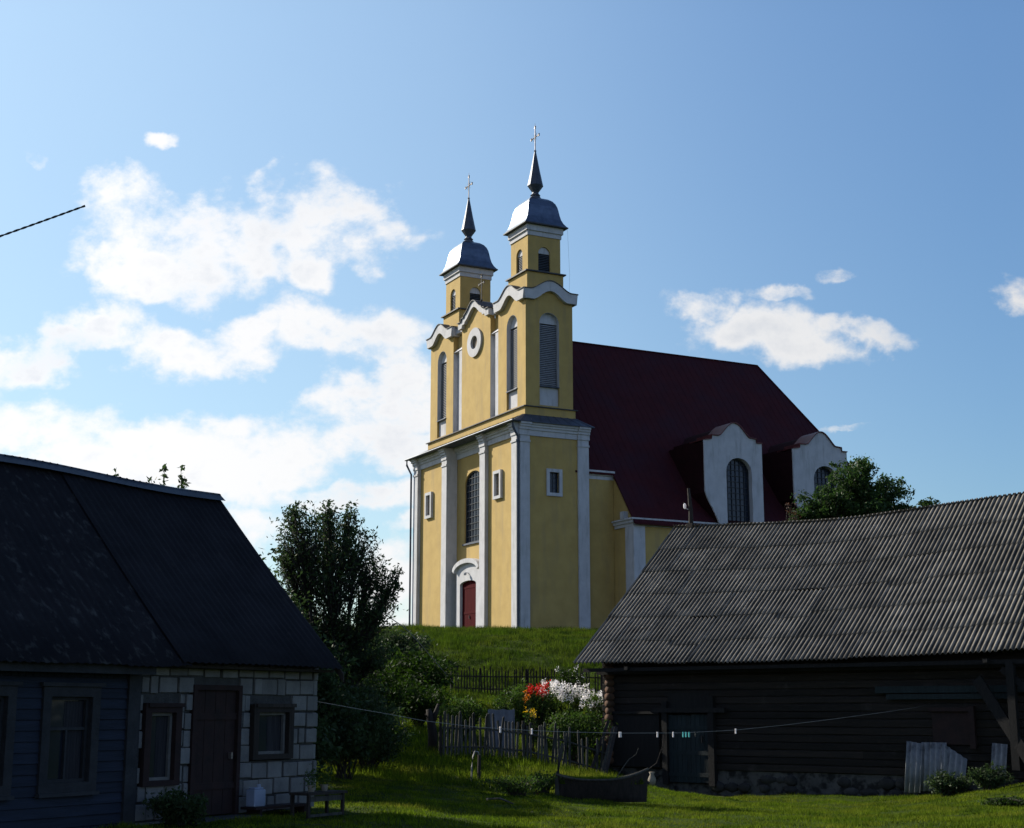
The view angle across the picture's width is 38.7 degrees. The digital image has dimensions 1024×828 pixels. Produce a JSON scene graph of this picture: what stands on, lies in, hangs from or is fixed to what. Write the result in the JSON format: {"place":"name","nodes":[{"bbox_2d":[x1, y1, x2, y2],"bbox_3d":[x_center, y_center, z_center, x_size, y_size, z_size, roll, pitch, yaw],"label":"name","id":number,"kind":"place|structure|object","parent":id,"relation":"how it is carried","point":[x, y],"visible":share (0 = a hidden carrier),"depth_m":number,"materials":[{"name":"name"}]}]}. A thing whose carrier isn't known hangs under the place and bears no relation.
{"place":"outdoors","nodes":[
{"label":"outdoors","id":0,"kind":"place"},
{"bbox_2d":[0,205,84,236],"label":"power cable","id":1,"kind":"object","parent":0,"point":[47,219],"visible":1,"depth_m":10.49,"materials":[{"name":"black rubber"}]},
{"bbox_2d":[0,0,1023,625],"label":"sky","id":2,"kind":"structure","parent":0,"point":[246,292],"materials":[{"name":"blue"}]},
{"bbox_2d":[93,631,1023,827],"bbox_3d":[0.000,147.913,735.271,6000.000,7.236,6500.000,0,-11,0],"label":"ground","id":3,"kind":"structure","parent":0,"point":[333,809],"depth_m":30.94,"materials":[{"name":"green plant"}]},
{"bbox_2d":[0,454,343,827],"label":"village house","id":4,"kind":"structure","parent":3,"relation":"on","point":[154,638],"depth_m":22.22,"materials":[{"name":"brown wood"}]},
{"bbox_2d":[0,681,22,800],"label":"window","id":5,"kind":"structure","parent":4,"relation":"in","point":[8,689],"depth_m":19.32,"materials":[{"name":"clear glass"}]},
{"bbox_2d":[34,682,105,797],"bbox_3d":[-6.141,4.497,20.198,0.200,1.530,1.110,-7,-13,31],"label":"window","id":6,"kind":"structure","parent":4,"relation":"in","point":[70,712],"depth_m":20.26,"materials":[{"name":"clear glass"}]},
{"bbox_2d":[138,703,184,786],"bbox_3d":[-5.208,4.898,21.646,0.180,1.200,0.760,-7,-13,31],"label":"window","id":7,"kind":"structure","parent":4,"relation":"in","point":[160,752],"depth_m":21.72,"materials":[{"name":"brown wood"}]},
{"bbox_2d":[187,685,242,815],"bbox_3d":[-4.662,5.308,22.612,0.250,2.180,1.080,-7,-13,31],"label":"entrance door","id":8,"kind":"structure","parent":4,"relation":"in","point":[216,712],"depth_m":22.65,"materials":[{"name":"brown wood"}]},
{"bbox_2d":[249,704,296,759],"bbox_3d":[-3.900,5.154,23.715,0.180,0.880,0.990,-7,-13,31],"label":"window","id":9,"kind":"structure","parent":4,"relation":"in","point":[271,729],"depth_m":23.76,"materials":[{"name":"brown wood"}]},
{"bbox_2d":[316,701,922,732],"bbox_3d":[3.898,6.639,31.876,0.008,0.638,20.643,-11,-16,43],"label":"washing line","id":10,"kind":"object","parent":4,"relation":"attached to","point":[592,732],"visible":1,"depth_m":28.85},
{"bbox_2d":[142,785,208,825],"bbox_3d":[-4.840,5.657,21.072,1.008,0.576,0.962,0,-11,0],"label":"doorstep shrub","id":11,"kind":"object","parent":3,"relation":"on","point":[176,809],"visible":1,"depth_m":20.93,"materials":[{"name":"green plant"}]},
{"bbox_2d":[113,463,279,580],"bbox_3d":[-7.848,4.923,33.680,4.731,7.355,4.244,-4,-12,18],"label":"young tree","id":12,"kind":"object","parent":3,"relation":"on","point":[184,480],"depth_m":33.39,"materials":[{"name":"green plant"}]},
{"bbox_2d":[240,803,305,814],"bbox_3d":[-3.756,6.317,23.157,0.320,0.220,1.270,-7,-13,31],"label":"bench","id":13,"kind":"object","parent":3,"relation":"on","point":[299,807],"visible":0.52,"depth_m":22.94,"materials":[{"name":"grey wood"}]},
{"bbox_2d":[246,784,265,806],"bbox_3d":[-4.010,5.972,22.854,0.180,0.335,0.260,-7,-13,32],"label":"plastic canister","id":14,"kind":"object","parent":13,"relation":"on","point":[255,796],"visible":1,"depth_m":22.77,"materials":[{"name":"white plastic"}]},
{"bbox_2d":[282,579,314,629],"bbox_3d":[-6.653,6.423,35.852,4.898,5.164,3.778,0,-11,0],"label":"pear tree","id":15,"kind":"object","parent":3,"relation":"on","point":[295,599],"visible":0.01,"depth_m":36.09,"materials":[{"name":"green plant"}]},
{"bbox_2d":[259,548,342,787],"bbox_3d":[-5.762,5.288,30.473,4.732,5.534,3.504,0,-11,0],"label":"hazel","id":16,"kind":"object","parent":3,"relation":"on","point":[322,751],"visible":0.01,"depth_m":29.25,"materials":[{"name":"green plant"}]},
{"bbox_2d":[289,790,347,818],"bbox_3d":[-3.048,6.208,22.973,0.395,0.520,0.960,-7,-13,31],"label":"garden table","id":17,"kind":"object","parent":3,"relation":"on","point":[327,798],"visible":0.85,"depth_m":22.82,"materials":[{"name":"grey wood"}]},
{"bbox_2d":[303,763,324,791],"bbox_3d":[-3.128,5.744,22.922,0.414,0.520,0.321,-11,-16,44],"label":"flower pot","id":18,"kind":"object","parent":17,"relation":"on","point":[311,787],"visible":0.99,"depth_m":22.89,"materials":[{"name":"ceramic"}]},
{"bbox_2d":[315,764,335,790],"bbox_3d":[-2.977,5.755,23.213,0.354,0.541,0.328,4,-12,-18],"label":"flower pot","id":19,"kind":"object","parent":17,"relation":"on","point":[323,786],"visible":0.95,"depth_m":23.17,"materials":[{"name":"ceramic"}]},
{"bbox_2d":[266,499,408,765],"bbox_3d":[-4.644,5.728,37.941,3.955,7.396,3.120,0,-11,0],"label":"apple tree","id":20,"kind":"object","parent":3,"relation":"on","point":[342,560],"visible":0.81,"depth_m":37.99,"materials":[{"name":"green plant"}]},
{"bbox_2d":[309,623,383,768],"bbox_3d":[-5.008,6.319,31.977,3.184,4.094,3.990,8,-14,-36],"label":"hazel","id":21,"kind":"object","parent":3,"relation":"on","point":[327,690],"visible":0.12,"depth_m":31.57,"materials":[{"name":"green plant"}]},
{"bbox_2d":[314,676,411,779],"bbox_3d":[-3.810,7.273,33.793,2.941,2.398,3.006,0,-11,0],"label":"shade bush","id":22,"kind":"object","parent":3,"relation":"on","point":[370,716],"visible":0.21,"depth_m":33.47,"materials":[{"name":"green plant"}]},
{"bbox_2d":[347,654,421,728],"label":"lilac bush","id":23,"kind":"object","parent":3,"relation":"on","point":[399,698],"visible":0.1,"depth_m":41.19,"materials":[{"name":"green plant"}]},
{"bbox_2d":[344,695,425,770],"bbox_3d":[-3.485,8.084,37.150,2.576,2.022,2.094,0,-11,0],"label":"bush","id":24,"kind":"object","parent":3,"relation":"on","point":[382,754],"visible":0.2,"depth_m":36.96,"materials":[{"name":"green plant"}]},
{"bbox_2d":[369,622,438,658],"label":"slope bush","id":25,"kind":"object","parent":3,"relation":"on","point":[395,639],"visible":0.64,"depth_m":65.02,"materials":[{"name":"green plant"}]},
{"bbox_2d":[383,613,454,684],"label":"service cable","id":26,"kind":"object","parent":3,"relation":"on","point":[421,645],"visible":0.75,"depth_m":46.48,"materials":[{"name":"black rubber"}]},
{"bbox_2d":[377,643,465,699],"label":"hillside bush","id":27,"kind":"object","parent":3,"relation":"on","point":[428,670],"visible":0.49,"depth_m":50.51,"materials":[{"name":"green plant"}]},
{"bbox_2d":[396,679,461,726],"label":"garden bush","id":28,"kind":"object","parent":3,"relation":"on","point":[418,708],"visible":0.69,"depth_m":45.63,"materials":[{"name":"green plant"}]},
{"bbox_2d":[425,704,438,750],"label":"tree stump","id":29,"kind":"object","parent":3,"relation":"on","point":[432,731],"visible":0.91,"depth_m":41.95,"materials":[{"name":"brown wood"}]},
{"bbox_2d":[319,623,604,713],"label":"hill grass","id":30,"kind":"structure","parent":3,"relation":"on","point":[566,635],"depth_m":67.66,"materials":[{"name":"green plant"}]},
{"bbox_2d":[437,693,486,741],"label":"currant bush","id":31,"kind":"object","parent":3,"relation":"on","point":[467,710],"visible":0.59,"depth_m":43.81,"materials":[{"name":"green plant"}]},
{"bbox_2d":[316,697,618,792],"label":"garden grass","id":32,"kind":"structure","parent":3,"relation":"on","point":[449,771],"depth_m":39.39,"materials":[{"name":"green plant"}]},
{"bbox_2d":[591,720,609,768],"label":"leaning board","id":33,"kind":"object","parent":32,"relation":"on","point":[600,743],"visible":1,"depth_m":43.20,"materials":[{"name":"grey wood"}]},
{"bbox_2d":[601,726,613,771],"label":"leaning board","id":34,"kind":"object","parent":32,"relation":"on","point":[607,752],"visible":0.64,"depth_m":42.88,"materials":[{"name":"grey wood"}]},
{"bbox_2d":[604,726,617,774],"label":"leaning board","id":35,"kind":"object","parent":32,"relation":"on","point":[611,749],"visible":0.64,"depth_m":42.70,"materials":[{"name":"grey wood"}]},
{"bbox_2d":[471,751,479,778],"bbox_3d":[-0.907,8.795,35.971,0.218,0.964,0.042,0,-11,0],"label":"bent pipe","id":36,"kind":"object","parent":3,"relation":"on","point":[472,761],"visible":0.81,"depth_m":36.02,"materials":[{"name":"grey metal"}]},
{"bbox_2d":[477,755,480,779],"bbox_3d":[-0.826,8.941,36.453,0.103,0.851,0.095,0,-11,0],"label":"short post","id":37,"kind":"object","parent":3,"relation":"on","point":[478,765],"visible":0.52,"depth_m":36.45,"materials":[{"name":"grey wood"}]},
{"bbox_2d":[486,797,513,803],"bbox_3d":[-0.247,7.747,29.295,0.050,0.102,1.597,4,-12,-19],"label":"fallen stick","id":38,"kind":"object","parent":3,"relation":"on","point":[500,798],"visible":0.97,"depth_m":29.29,"materials":[{"name":"grey wood"}]},
{"bbox_2d":[488,709,514,752],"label":"metal sheet","id":39,"kind":"object","parent":3,"relation":"on","point":[509,715],"visible":0.44,"depth_m":43.34,"materials":[{"name":"grey metal"}]},
{"bbox_2d":[488,680,540,731],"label":"peony bush","id":40,"kind":"object","parent":3,"relation":"on","point":[515,700],"visible":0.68,"depth_m":46.86,"materials":[{"name":"green plant"}]},
{"bbox_2d":[468,774,561,796],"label":"yard weeds","id":41,"kind":"object","parent":3,"relation":"on","point":[513,786],"visible":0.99,"depth_m":32.34,"materials":[{"name":"green plant"}]},
{"bbox_2d":[439,711,605,771],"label":"picket fence","id":42,"kind":"object","parent":3,"relation":"on","point":[525,747],"visible":0.81,"depth_m":41.85,"materials":[{"name":"grey wood"}]},
{"bbox_2d":[450,665,602,694],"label":"picket fence","id":43,"kind":"object","parent":3,"relation":"on","point":[526,676],"visible":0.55,"depth_m":57.07,"materials":[{"name":"brown wood"}]},
{"bbox_2d":[521,689,534,734],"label":"orange flowers","id":44,"kind":"object","parent":3,"relation":"on","point":[527,703],"visible":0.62,"depth_m":46.52,"materials":[{"name":"green plant"}]},
{"bbox_2d":[523,707,537,758],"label":"yellow flowers","id":45,"kind":"object","parent":3,"relation":"on","point":[532,718],"visible":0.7,"depth_m":43.45,"materials":[{"name":"green plant"}]},
{"bbox_2d":[526,680,550,736],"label":"red flowers","id":46,"kind":"object","parent":3,"relation":"on","point":[541,709],"visible":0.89,"depth_m":46.96,"materials":[{"name":"green plant"}]},
{"bbox_2d":[528,770,556,794],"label":"yard weeds","id":47,"kind":"object","parent":3,"relation":"on","point":[548,787],"visible":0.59,"depth_m":33.85,"materials":[{"name":"green plant"}]},
{"bbox_2d":[540,679,564,733],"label":"white phlox","id":48,"kind":"object","parent":3,"relation":"on","point":[552,708],"visible":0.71,"depth_m":47.41,"materials":[{"name":"green plant"}]},
{"bbox_2d":[552,664,588,698],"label":"rose bush","id":49,"kind":"object","parent":3,"relation":"on","point":[570,680],"visible":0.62,"depth_m":53.09,"materials":[{"name":"green plant"}]},
{"bbox_2d":[557,681,588,734],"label":"white phlox","id":50,"kind":"object","parent":3,"relation":"on","point":[573,701],"visible":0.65,"depth_m":47.46,"materials":[{"name":"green plant"}]},
{"bbox_2d":[546,708,617,767],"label":"fence bush","id":51,"kind":"object","parent":3,"relation":"on","point":[566,724],"visible":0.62,"depth_m":43.86,"materials":[{"name":"green plant"}]},
{"bbox_2d":[579,689,603,754],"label":"white phlox","id":52,"kind":"object","parent":3,"relation":"on","point":[597,707],"visible":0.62,"depth_m":46.37,"materials":[{"name":"green plant"}]},
{"bbox_2d":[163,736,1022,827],"bbox_3d":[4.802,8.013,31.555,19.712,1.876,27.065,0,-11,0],"label":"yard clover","id":53,"kind":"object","parent":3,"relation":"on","point":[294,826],"visible":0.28,"depth_m":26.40,"materials":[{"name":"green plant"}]},
{"bbox_2d":[555,743,648,801],"bbox_3d":[2.065,8.232,33.533,2.167,1.309,0.896,-1,-12,6],"label":"wooden boat","id":54,"kind":"object","parent":3,"relation":"on","point":[622,789],"visible":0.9,"depth_m":33.19,"materials":[{"name":"brown wood"}]},
{"bbox_2d":[558,774,643,783],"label":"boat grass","id":55,"kind":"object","parent":54,"relation":"in","point":[598,777],"visible":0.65,"depth_m":33.38,"materials":[{"name":"green plant"}]},
{"bbox_2d":[616,748,638,777],"bbox_3d":[2.611,8.085,33.530,0.610,0.810,0.079,-1,-12,6],"label":"bent branch","id":56,"kind":"object","parent":54,"relation":"in","point":[625,763],"visible":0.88,"depth_m":33.55,"materials":[{"name":"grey wood"}]},
{"bbox_2d":[649,735,663,768],"bbox_3d":[3.036,7.939,33.597,0.934,1.095,0.059,-1,-12,7],"label":"curved branch","id":57,"kind":"object","parent":54,"relation":"in","point":[659,755],"visible":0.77,"depth_m":33.55,"materials":[{"name":"brown wood"}]},
{"bbox_2d":[405,126,849,628],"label":"church","id":58,"kind":"structure","parent":3,"relation":"on","point":[558,470],"depth_m":91.38,"materials":[{"name":"paint"}]},
{"bbox_2d":[424,491,432,518],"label":"window","id":59,"kind":"structure","parent":58,"relation":"in","point":[426,510],"depth_m":97.68,"materials":[{"name":"white paint"}]},
{"bbox_2d":[462,580,475,627],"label":"door","id":60,"kind":"structure","parent":58,"relation":"in","point":[469,587],"depth_m":91.65,"materials":[{"name":"red paint"}]},
{"bbox_2d":[462,471,478,545],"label":"window","id":61,"kind":"structure","parent":58,"relation":"in","point":[472,484],"depth_m":93.21,"materials":[{"name":"grey glass"}]},
{"bbox_2d":[493,469,502,499],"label":"window","id":62,"kind":"structure","parent":58,"relation":"in","point":[500,471],"depth_m":88.36,"materials":[{"name":"white paint"}]},
{"bbox_2d":[546,468,562,496],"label":"window","id":63,"kind":"structure","parent":58,"relation":"in","point":[551,478],"depth_m":87.24,"materials":[{"name":"white paint"}]},
{"bbox_2d":[648,772,655,785],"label":"clay jug","id":64,"kind":"object","parent":3,"relation":"on","point":[652,779],"visible":0.9,"depth_m":41.19,"materials":[{"name":"beige ceramic"}]},
{"bbox_2d":[785,503,801,520],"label":"bare sapling","id":65,"kind":"object","parent":3,"relation":"on","point":[794,513],"visible":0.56,"depth_m":60.35,"materials":[{"name":"green plant"}]},
{"bbox_2d":[573,488,1023,796],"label":"log barn","id":66,"kind":"structure","parent":3,"relation":"on","point":[717,629],"depth_m":42.70,"materials":[{"name":"grey wood"}]},
{"bbox_2d":[668,714,708,782],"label":"plank door","id":67,"kind":"structure","parent":66,"relation":"in","point":[688,756],"depth_m":43.65,"materials":[{"name":"wood"}]},
{"bbox_2d":[788,453,917,520],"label":"maple tree","id":68,"kind":"object","parent":3,"relation":"on","point":[856,492],"visible":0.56,"depth_m":61.97,"materials":[{"name":"green plant"}]},
{"bbox_2d":[904,741,922,792],"bbox_3d":[10.730,9.412,38.957,0.450,1.330,0.401,-9,-15,38],"label":"corrugated sheet","id":69,"kind":"object","parent":3,"relation":"on","point":[913,770],"visible":1,"depth_m":38.96,"materials":[{"name":"grey metal"}]},
{"bbox_2d":[915,496,940,506],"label":"tree","id":70,"kind":"object","parent":3,"relation":"on","point":[921,502],"visible":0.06,"depth_m":64.37,"materials":[{"name":"green plant"}]},
{"bbox_2d":[920,742,946,790],"bbox_3d":[11.163,9.343,38.666,0.700,1.250,0.358,-9,-15,38],"label":"corrugated sheet","id":71,"kind":"object","parent":3,"relation":"on","point":[931,756],"visible":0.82,"depth_m":38.75,"materials":[{"name":"grey metal"}]},
{"bbox_2d":[923,769,974,796],"bbox_3d":[11.099,9.368,37.056,1.311,0.728,0.880,0,-11,0],"label":"bush","id":72,"kind":"object","parent":3,"relation":"on","point":[950,786],"visible":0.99,"depth_m":36.93,"materials":[{"name":"green plant"}]},
{"bbox_2d":[941,743,966,778],"bbox_3d":[11.560,9.215,38.260,0.650,1.140,0.401,-9,-15,38],"label":"corrugated sheet","id":73,"kind":"object","parent":3,"relation":"on","point":[953,761],"visible":0.59,"depth_m":38.33,"materials":[{"name":"grey metal"}]},
{"bbox_2d":[963,761,1014,790],"bbox_3d":[11.933,9.054,36.496,1.346,0.776,0.760,0,-11,0],"label":"bush","id":74,"kind":"object","parent":3,"relation":"on","point":[987,778],"visible":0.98,"depth_m":36.44,"materials":[{"name":"green plant"}]},
{"bbox_2d":[991,743,1007,775],"bbox_3d":[12.531,8.959,37.550,0.400,0.960,0.377,-9,-15,38],"label":"corrugated sheet","id":75,"kind":"object","parent":3,"relation":"on","point":[999,755],"visible":0.57,"depth_m":37.62,"materials":[{"name":"grey metal"}]},
{"bbox_2d":[978,795,1023,807],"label":"corner weeds","id":76,"kind":"object","parent":3,"relation":"on","point":[1014,800],"visible":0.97,"depth_m":29.83,"materials":[{"name":"green plant"}]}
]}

